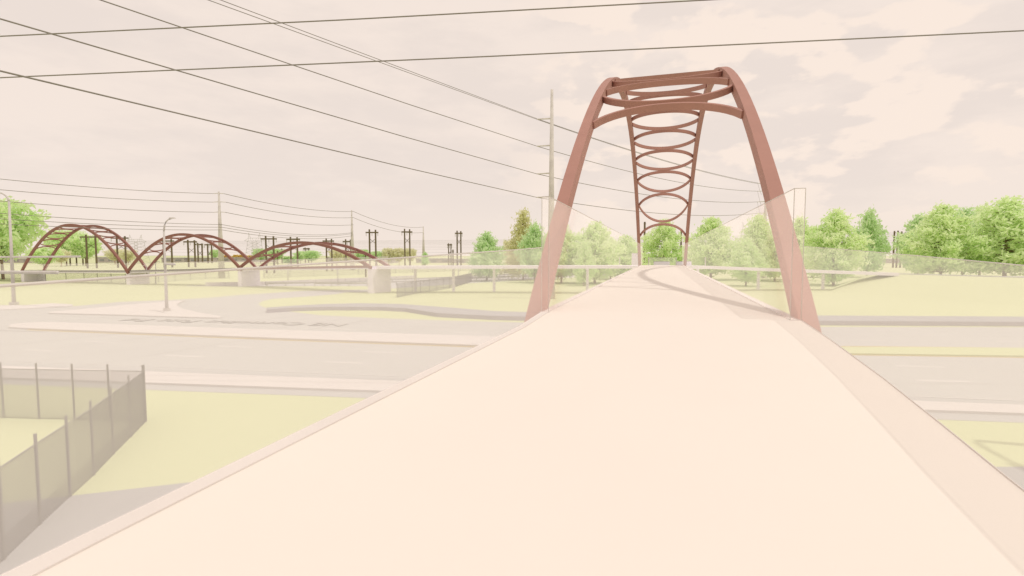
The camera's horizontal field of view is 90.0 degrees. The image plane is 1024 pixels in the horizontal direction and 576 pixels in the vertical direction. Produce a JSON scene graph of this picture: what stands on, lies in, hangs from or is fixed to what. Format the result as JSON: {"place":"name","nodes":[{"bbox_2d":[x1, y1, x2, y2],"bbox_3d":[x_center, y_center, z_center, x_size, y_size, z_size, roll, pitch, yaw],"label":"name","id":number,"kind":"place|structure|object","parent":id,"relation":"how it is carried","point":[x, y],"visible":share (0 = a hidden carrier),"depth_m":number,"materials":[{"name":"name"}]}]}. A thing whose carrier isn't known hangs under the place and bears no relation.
{"place":"outdoors","nodes":[
{"label":"outdoors","id":0,"kind":"place"},
{"bbox_2d":[3,258,34,262],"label":"building","id":1,"kind":"structure","parent":0,"point":[21,260],"depth_m":465.64,"materials":[{"name":"beige"}]},
{"bbox_2d":[0,303,72,309],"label":"corner pavement","id":2,"kind":"structure","parent":0,"point":[21,307],"depth_m":69.01,"materials":[{"name":"concrete"}]},
{"bbox_2d":[97,257,129,262],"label":"building","id":3,"kind":"structure","parent":0,"point":[103,260],"depth_m":482.23,"materials":[{"name":"beige"}]},
{"bbox_2d":[161,258,187,261],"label":"building","id":4,"kind":"structure","parent":0,"point":[178,259],"depth_m":500.04,"materials":[{"name":"beige"}]},
{"bbox_2d":[0,0,709,36],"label":"power line","id":5,"kind":"object","parent":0,"point":[356,18],"visible":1,"depth_m":25.15,"materials":[{"name":"metal"}]},
{"bbox_2d":[415,258,450,262],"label":"building","id":6,"kind":"structure","parent":0,"point":[437,260],"depth_m":465.53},
{"bbox_2d":[0,256,1023,502],"bbox_3d":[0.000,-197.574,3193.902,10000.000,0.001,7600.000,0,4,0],"label":"ground","id":7,"kind":"structure","parent":0,"point":[182,436],"depth_m":26.04,"materials":[{"name":"green plant"}]},
{"bbox_2d":[0,196,51,279],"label":"tree","id":8,"kind":"object","parent":7,"relation":"on","point":[22,238],"visible":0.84,"depth_m":148.42,"materials":[{"name":"green plant"}]},
{"bbox_2d":[0,192,80,304],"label":"street lamp","id":9,"kind":"object","parent":7,"relation":"on","point":[13,290],"visible":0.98,"depth_m":70.79,"materials":[{"name":"metal"}]},
{"bbox_2d":[22,246,64,267],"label":"tree","id":10,"kind":"object","parent":7,"relation":"on","point":[44,251],"visible":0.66,"depth_m":243.07,"materials":[{"name":"green plant"}]},
{"bbox_2d":[37,230,87,265],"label":"tree","id":11,"kind":"object","parent":7,"relation":"on","point":[50,242],"visible":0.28,"depth_m":331.44,"materials":[{"name":"green plant"}]},
{"bbox_2d":[56,249,72,266],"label":"tree","id":12,"kind":"object","parent":7,"relation":"on","point":[66,253],"visible":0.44,"depth_m":313.87,"materials":[{"name":"green plant"}]},
{"bbox_2d":[0,362,144,420],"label":"chain link fence","id":13,"kind":"object","parent":7,"relation":"on","point":[30,400],"visible":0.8,"depth_m":21.86,"materials":[{"name":"metal"}]},
{"bbox_2d":[0,365,146,561],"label":"chain link fence","id":14,"kind":"object","parent":7,"relation":"on","point":[129,417],"visible":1,"depth_m":14.78,"materials":[{"name":"metal"}]},
{"bbox_2d":[64,232,104,265],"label":"tree","id":15,"kind":"object","parent":7,"relation":"on","point":[78,248],"visible":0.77,"depth_m":333.19,"materials":[{"name":"green plant"}]},
{"bbox_2d":[79,235,98,267],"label":"utility pole","id":16,"kind":"object","parent":7,"relation":"on","point":[86,247],"visible":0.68,"depth_m":274.72,"materials":[{"name":"brown wood"}]},
{"bbox_2d":[102,248,123,264],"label":"tree","id":17,"kind":"object","parent":7,"relation":"on","point":[109,255],"visible":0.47,"depth_m":382.95,"materials":[{"name":"green plant"}]},
{"bbox_2d":[1,272,226,282],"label":"chain link fence","id":18,"kind":"object","parent":7,"relation":"on","point":[59,274],"visible":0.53,"depth_m":137.04,"materials":[{"name":"metal"}]},
{"bbox_2d":[111,236,128,267],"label":"utility pole","id":19,"kind":"object","parent":7,"relation":"on","point":[124,238],"visible":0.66,"depth_m":286.39,"materials":[{"name":"brown wood"}]},
{"bbox_2d":[118,249,137,264],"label":"tree","id":20,"kind":"object","parent":7,"relation":"on","point":[130,255],"visible":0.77,"depth_m":372.83,"materials":[{"name":"green plant"}]},
{"bbox_2d":[159,239,173,266],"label":"utility pole","id":21,"kind":"object","parent":7,"relation":"on","point":[170,240],"visible":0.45,"depth_m":292.74,"materials":[{"name":"brown wood"}]},
{"bbox_2d":[183,240,196,266],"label":"utility pole","id":22,"kind":"object","parent":7,"relation":"on","point":[190,242],"visible":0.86,"depth_m":299.23,"materials":[{"name":"brown wood"}]},
{"bbox_2d":[14,224,390,292],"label":"triple arch footbridge","id":23,"kind":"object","parent":7,"relation":"on","point":[379,280],"visible":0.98,"depth_m":118.26,"materials":[{"name":"metal"}]},
{"bbox_2d":[214,191,224,277],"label":"transmission pole","id":24,"kind":"object","parent":7,"relation":"on","point":[221,261],"visible":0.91,"depth_m":155.90,"materials":[{"name":"metal"}]},
{"bbox_2d":[7,224,162,229],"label":"power line","id":25,"kind":"object","parent":24,"relation":"attached to","point":[86,227],"visible":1,"depth_m":122.31,"materials":[{"name":"metal"}]},
{"bbox_2d":[3,201,180,211],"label":"power line","id":26,"kind":"object","parent":24,"relation":"attached to","point":[91,207],"visible":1,"depth_m":123.78,"materials":[{"name":"metal"}]},
{"bbox_2d":[7,219,177,226],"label":"power line","id":27,"kind":"object","parent":24,"relation":"attached to","point":[89,223],"visible":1,"depth_m":123.43,"materials":[{"name":"metal"}]},
{"bbox_2d":[0,189,190,201],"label":"power line","id":28,"kind":"object","parent":24,"relation":"attached to","point":[96,197],"visible":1,"depth_m":125.35,"materials":[{"name":"metal"}]},
{"bbox_2d":[2,179,213,193],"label":"power line","id":29,"kind":"object","parent":24,"relation":"attached to","point":[106,188],"visible":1,"depth_m":125.45,"materials":[{"name":"metal"}]},
{"bbox_2d":[0,213,221,224],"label":"power line","id":30,"kind":"object","parent":24,"relation":"attached to","point":[106,220],"visible":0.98,"depth_m":126.76,"materials":[{"name":"metal"}]},
{"bbox_2d":[224,257,275,261],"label":"building","id":31,"kind":"structure","parent":7,"relation":"on","point":[237,259],"depth_m":519.26,"materials":[{"name":"beige"}]},
{"bbox_2d":[261,236,276,272],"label":"utility pole","id":32,"kind":"object","parent":7,"relation":"on","point":[266,238],"visible":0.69,"depth_m":200.74,"materials":[{"name":"brown wood"}]},
{"bbox_2d":[286,237,299,266],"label":"utility pole","id":33,"kind":"object","parent":7,"relation":"on","point":[290,239],"visible":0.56,"depth_m":292.72,"materials":[{"name":"brown wood"}]},
{"bbox_2d":[301,250,323,262],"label":"tree","id":34,"kind":"object","parent":7,"relation":"on","point":[315,254],"visible":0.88,"depth_m":406.53,"materials":[{"name":"green plant"}]},
{"bbox_2d":[322,239,333,270],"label":"utility pole","id":35,"kind":"object","parent":7,"relation":"on","point":[326,240],"visible":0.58,"depth_m":224.36,"materials":[{"name":"brown wood"}]},
{"bbox_2d":[328,249,343,265],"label":"tree","id":36,"kind":"object","parent":7,"relation":"on","point":[337,255],"visible":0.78,"depth_m":327.14,"materials":[{"name":"green plant"}]},
{"bbox_2d":[350,210,354,269],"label":"transmission pole","id":37,"kind":"object","parent":7,"relation":"on","point":[352,245],"visible":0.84,"depth_m":239.70,"materials":[{"name":"metal"}]},
{"bbox_2d":[354,250,373,265],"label":"tree","id":38,"kind":"object","parent":7,"relation":"on","point":[362,256],"visible":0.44,"depth_m":334.65,"materials":[{"name":"green plant"}]},
{"bbox_2d":[264,265,473,277],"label":"chain link fence","id":39,"kind":"object","parent":7,"relation":"on","point":[396,270],"visible":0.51,"depth_m":178.45,"materials":[{"name":"metal"}]},
{"bbox_2d":[365,229,377,265],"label":"utility pole","id":40,"kind":"object","parent":7,"relation":"on","point":[369,232],"visible":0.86,"depth_m":224.19,"materials":[{"name":"brown wood"}]},
{"bbox_2d":[381,247,394,261],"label":"tree","id":41,"kind":"object","parent":7,"relation":"on","point":[389,252],"visible":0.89,"depth_m":344.25,"materials":[{"name":"green plant"}]},
{"bbox_2d":[393,247,403,261],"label":"tree","id":42,"kind":"object","parent":7,"relation":"on","point":[399,251],"visible":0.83,"depth_m":344.01,"materials":[{"name":"green plant"}]},
{"bbox_2d":[198,274,604,288],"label":"highway","id":43,"kind":"structure","parent":7,"relation":"on","point":[393,285],"depth_m":131.87,"materials":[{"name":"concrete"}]},
{"bbox_2d":[205,275,413,285],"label":"concrete barrier","id":44,"kind":"object","parent":43,"relation":"on","point":[264,282],"visible":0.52,"depth_m":128.53,"materials":[{"name":"beige concrete"}]},
{"bbox_2d":[266,274,511,285],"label":"guardrail","id":45,"kind":"object","parent":43,"relation":"on","point":[304,283],"visible":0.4,"depth_m":120.44,"materials":[{"name":"grey metal"}]},
{"bbox_2d":[314,275,528,286],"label":"guardrail","id":46,"kind":"object","parent":43,"relation":"on","point":[399,281],"visible":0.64,"depth_m":121.42,"materials":[{"name":"grey metal"}]},
{"bbox_2d":[471,272,532,281],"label":"chain link fence","id":47,"kind":"object","parent":43,"relation":"on","point":[496,275],"visible":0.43,"depth_m":141.53,"materials":[{"name":"metal"}]},
{"bbox_2d":[401,229,411,265],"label":"utility pole","id":48,"kind":"object","parent":7,"relation":"on","point":[404,231],"visible":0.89,"depth_m":280.44,"materials":[{"name":"brown wood"}]},
{"bbox_2d":[403,248,416,261],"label":"tree","id":49,"kind":"object","parent":7,"relation":"on","point":[413,251],"visible":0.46,"depth_m":344.13,"materials":[{"name":"green plant"}]},
{"bbox_2d":[397,273,470,297],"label":"chain link fence","id":50,"kind":"object","parent":7,"relation":"on","point":[458,282],"visible":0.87,"depth_m":99.89,"materials":[{"name":"metal"}]},
{"bbox_2d":[455,231,462,265],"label":"utility pole","id":51,"kind":"object","parent":7,"relation":"on","point":[457,236],"visible":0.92,"depth_m":345.15,"materials":[{"name":"brown wood"}]},
{"bbox_2d":[464,230,508,280],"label":"tree","id":52,"kind":"object","parent":7,"relation":"on","point":[485,240],"visible":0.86,"depth_m":137.19,"materials":[{"name":"green plant"}]},
{"bbox_2d":[377,265,637,291],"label":"approach walkway","id":53,"kind":"structure","parent":7,"relation":"on","point":[494,267],"depth_m":93.91,"materials":[{"name":"concrete"}]},
{"bbox_2d":[0,67,1023,575],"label":"arch footbridge","id":54,"kind":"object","parent":7,"relation":"on","point":[640,419],"visible":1,"depth_m":3.58,"materials":[{"name":"concrete"}]},
{"bbox_2d":[3,379,1023,422],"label":"kerb strip","id":55,"kind":"object","parent":7,"relation":"on","point":[980,417],"visible":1,"depth_m":26.21,"materials":[{"name":"concrete"}]},
{"bbox_2d":[496,207,540,279],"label":"conifer tree","id":56,"kind":"object","parent":7,"relation":"on","point":[522,219],"visible":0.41,"depth_m":143.34,"materials":[{"name":"green plant"}]},
{"bbox_2d":[513,219,545,281],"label":"tree","id":57,"kind":"object","parent":7,"relation":"on","point":[535,241],"visible":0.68,"depth_m":129.26,"materials":[{"name":"green plant"}]},
{"bbox_2d":[537,89,554,298],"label":"transmission pole","id":58,"kind":"object","parent":7,"relation":"on","point":[551,183],"visible":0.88,"depth_m":81.26,"materials":[{"name":"metal"}]},
{"bbox_2d":[0,70,536,197],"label":"power line","id":59,"kind":"object","parent":58,"relation":"attached to","point":[220,123],"visible":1,"depth_m":33.45,"materials":[{"name":"metal"}]},
{"bbox_2d":[0,18,536,173],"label":"power line","id":60,"kind":"object","parent":58,"relation":"attached to","point":[226,84],"visible":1,"depth_m":36.95,"materials":[{"name":"metal"}]},
{"bbox_2d":[100,0,535,145],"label":"power line","id":61,"kind":"object","parent":58,"relation":"attached to","point":[289,63],"visible":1,"depth_m":44.38,"materials":[{"name":"metal"}]},
{"bbox_2d":[209,0,534,118],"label":"power line","id":62,"kind":"object","parent":58,"relation":"attached to","point":[356,53],"visible":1,"depth_m":53.07,"materials":[{"name":"metal"}]},
{"bbox_2d":[221,0,536,118],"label":"power line","id":63,"kind":"object","parent":58,"relation":"attached to","point":[362,53],"visible":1,"depth_m":53.80,"materials":[{"name":"metal"}]},
{"bbox_2d":[539,120,757,183],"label":"power line","id":64,"kind":"object","parent":58,"relation":"attached to","point":[641,153],"visible":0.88,"depth_m":101.33,"materials":[{"name":"metal"}]},
{"bbox_2d":[536,224,580,282],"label":"tree","id":65,"kind":"object","parent":7,"relation":"on","point":[563,273],"visible":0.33,"depth_m":126.25,"materials":[{"name":"green plant"}]},
{"bbox_2d":[572,239,598,285],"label":"tree","id":66,"kind":"object","parent":7,"relation":"on","point":[585,256],"visible":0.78,"depth_m":116.21,"materials":[{"name":"green plant"}]},
{"bbox_2d":[561,221,627,283],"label":"tree","id":67,"kind":"object","parent":7,"relation":"on","point":[601,244],"visible":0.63,"depth_m":124.43,"materials":[{"name":"green plant"}]},
{"bbox_2d":[607,234,650,276],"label":"tree","id":68,"kind":"object","parent":7,"relation":"on","point":[626,257],"visible":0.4,"depth_m":142.57,"materials":[{"name":"green plant"}]},
{"bbox_2d":[267,303,1023,326],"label":"retaining wall","id":69,"kind":"structure","parent":7,"relation":"on","point":[449,312],"depth_m":54.99,"materials":[{"name":"concrete"}]},
{"bbox_2d":[640,218,689,264],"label":"tree","id":70,"kind":"object","parent":7,"relation":"on","point":[668,236],"visible":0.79,"depth_m":160.17,"materials":[{"name":"green plant"}]},
{"bbox_2d":[677,214,741,277],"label":"tree","id":71,"kind":"object","parent":7,"relation":"on","point":[717,237],"visible":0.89,"depth_m":141.82,"materials":[{"name":"green plant"}]},
{"bbox_2d":[720,237,771,285],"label":"tree","id":72,"kind":"object","parent":7,"relation":"on","point":[745,255],"visible":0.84,"depth_m":114.79,"materials":[{"name":"green plant"}]},
{"bbox_2d":[731,213,770,277],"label":"tree","id":73,"kind":"object","parent":7,"relation":"on","point":[759,230],"visible":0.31,"depth_m":142.94,"materials":[{"name":"green plant"}]},
{"bbox_2d":[757,183,766,277],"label":"transmission pole","id":74,"kind":"object","parent":7,"relation":"on","point":[765,211],"visible":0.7,"depth_m":155.51,"materials":[{"name":"metal"}]},
{"bbox_2d":[538,174,744,202],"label":"power line","id":75,"kind":"object","parent":74,"relation":"attached to","point":[644,194],"visible":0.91,"depth_m":104.53,"materials":[{"name":"metal"}]},
{"bbox_2d":[540,147,743,190],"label":"power line","id":76,"kind":"object","parent":74,"relation":"attached to","point":[638,173],"visible":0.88,"depth_m":102.11,"materials":[{"name":"metal"}]},
{"bbox_2d":[542,198,756,215],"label":"power line","id":77,"kind":"object","parent":74,"relation":"attached to","point":[658,213],"visible":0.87,"depth_m":111.98,"materials":[{"name":"metal"}]},
{"bbox_2d":[759,228,780,281],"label":"tree","id":78,"kind":"object","parent":7,"relation":"on","point":[769,249],"visible":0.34,"depth_m":134.86,"materials":[{"name":"green plant"}]},
{"bbox_2d":[686,265,898,289],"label":"ramp walkway","id":79,"kind":"structure","parent":7,"relation":"on","point":[698,267],"depth_m":101.06,"materials":[{"name":"concrete"}]},
{"bbox_2d":[792,213,822,269],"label":"tree","id":80,"kind":"object","parent":7,"relation":"on","point":[799,227],"visible":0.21,"depth_m":143.17,"materials":[{"name":"green plant"}]},
{"bbox_2d":[818,239,852,285],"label":"tree","id":81,"kind":"object","parent":7,"relation":"on","point":[829,262],"visible":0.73,"depth_m":115.17,"materials":[{"name":"green plant"}]},
{"bbox_2d":[797,207,875,284],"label":"tree","id":82,"kind":"object","parent":7,"relation":"on","point":[837,226],"visible":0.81,"depth_m":116.86,"materials":[{"name":"green plant"}]},
{"bbox_2d":[844,204,895,271],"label":"tree","id":83,"kind":"object","parent":7,"relation":"on","point":[869,224],"visible":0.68,"depth_m":159.71,"materials":[{"name":"green plant"}]},
{"bbox_2d":[889,212,938,273],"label":"tree","id":84,"kind":"object","parent":7,"relation":"on","point":[915,221],"visible":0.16,"depth_m":185.38,"materials":[{"name":"green plant"}]},
{"bbox_2d":[894,199,1006,274],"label":"tree","id":85,"kind":"object","parent":7,"relation":"on","point":[945,219],"visible":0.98,"depth_m":142.01,"materials":[{"name":"green plant"}]},
{"bbox_2d":[933,207,999,274],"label":"tree","id":86,"kind":"object","parent":7,"relation":"on","point":[967,211],"visible":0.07,"depth_m":160.34,"materials":[{"name":"green plant"}]},
{"bbox_2d":[953,195,1023,275],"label":"tree","id":87,"kind":"object","parent":7,"relation":"on","point":[1013,209],"visible":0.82,"depth_m":139.20,"materials":[{"name":"green plant"}]},
{"bbox_2d":[972,204,1012,275],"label":"tree","id":88,"kind":"object","parent":7,"relation":"on","point":[977,207],"visible":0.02,"depth_m":173.81,"materials":[{"name":"green plant"}]},
{"bbox_2d":[0,290,1023,400],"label":"road","id":89,"kind":"structure","parent":0,"point":[996,377],"depth_m":39.00,"materials":[{"name":"grey asphalt"}]},
{"bbox_2d":[0,271,59,273],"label":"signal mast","id":90,"kind":"object","parent":89,"relation":"on","point":[29,272],"visible":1,"depth_m":46.36,"materials":[{"name":"metal"}]},
{"bbox_2d":[48,300,220,318],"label":"traffic island","id":91,"kind":"structure","parent":89,"relation":"on","point":[154,309],"depth_m":62.60,"materials":[{"name":"concrete"}]},
{"bbox_2d":[163,217,175,310],"bbox_3d":[-40.984,-2.760,61.993,4.149,11.623,1.441,3,5,37],"label":"street lamp","id":92,"kind":"object","parent":91,"relation":"on","point":[166,308],"visible":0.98,"depth_m":62.66,"materials":[{"name":"metal"}]},
{"bbox_2d":[37,330,266,339],"bbox_3d":[-33.058,4.116,45.421,25.834,0.001,0.220,1,4,12],"label":"lane line","id":93,"kind":"object","parent":89,"relation":"on","point":[147,334],"visible":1,"depth_m":45.36,"materials":[{"name":"white paint"}]},
{"bbox_2d":[118,318,347,325],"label":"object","id":94,"kind":"object","parent":89,"relation":"on","point":[136,319],"visible":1,"depth_m":53.70,"materials":[{"name":"grey concrete"}]},
{"bbox_2d":[9,322,496,346],"bbox_3d":[-16.864,4.124,44.419,67.930,0.170,4.484,1,4,11],"label":"median","id":95,"kind":"object","parent":89,"relation":"on","point":[416,339],"visible":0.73,"depth_m":45.02,"materials":[{"name":"concrete"}]},
{"bbox_2d":[267,339,468,346],"bbox_3d":[-10.828,4.414,40.762,19.599,0.001,0.220,1,4,11],"label":"median line","id":96,"kind":"object","parent":89,"relation":"on","point":[373,343],"visible":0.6,"depth_m":40.74,"materials":[{"name":"white paint"}]},
{"bbox_2d":[0,360,1023,400],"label":"edge line","id":97,"kind":"object","parent":89,"relation":"on","point":[411,376],"depth_m":30.65,"materials":[{"name":"white paint"}]},
{"bbox_2d":[1,363,1023,404],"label":"gutter","id":98,"kind":"object","parent":89,"relation":"on","point":[403,379],"visible":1,"depth_m":30.16,"materials":[{"name":"concrete"}]},
{"bbox_2d":[832,331,927,331],"bbox_3d":[37.775,4.009,47.059,18.245,0.001,0.160,0,4,1],"label":"lane line","id":99,"kind":"object","parent":89,"relation":"on","point":[879,331],"visible":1,"depth_m":47.13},
{"bbox_2d":[842,347,1023,356],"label":"grass median","id":100,"kind":"object","parent":89,"relation":"on","point":[967,351],"depth_m":36.87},
{"bbox_2d":[913,379,973,382],"bbox_3d":[24.073,5.194,28.584,2.902,0.001,0.420,0,4,6],"label":"road marking","id":101,"kind":"object","parent":89,"relation":"on","point":[944,381],"visible":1,"depth_m":28.48,"materials":[{"name":"white paint"}]},
{"bbox_2d":[876,355,1023,357],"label":"median line","id":102,"kind":"object","parent":89,"relation":"on","point":[943,356],"visible":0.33,"depth_m":35.51,"materials":[{"name":"white paint"}]},
{"bbox_2d":[0,467,1023,574],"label":"path","id":103,"kind":"structure","parent":0,"point":[71,518],"depth_m":13.83,"materials":[{"name":"concrete"}]},
{"bbox_2d":[0,30,1023,77],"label":"power line","id":104,"kind":"object","parent":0,"point":[521,54],"visible":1,"depth_m":26.20,"materials":[{"name":"metal"}]},
{"bbox_2d":[0,0,1023,255],"label":"sky","id":105,"kind":"structure","parent":0,"point":[901,126],"materials":[{"name":"white"}]},
{"bbox_2d":[2,366,1023,415],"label":"pavement","id":106,"kind":"structure","parent":0,"point":[251,381],"depth_m":27.81,"materials":[{"name":"concrete"}]},
{"bbox_2d":[631,253,637,264],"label":"utility cabinet","id":107,"kind":"object","parent":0,"point":[634,259],"visible":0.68,"depth_m":101.10,"materials":[{"name":"metal"}]},
{"bbox_2d":[831,274,1023,305],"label":"embankment","id":108,"kind":"structure","parent":0,"point":[996,290],"depth_m":87.57,"materials":[{"name":"green plant"}]},
{"bbox_2d":[899,273,1023,277],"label":"embankment path","id":109,"kind":"structure","parent":0,"point":[967,275],"depth_m":93.51,"materials":[{"name":"concrete"}]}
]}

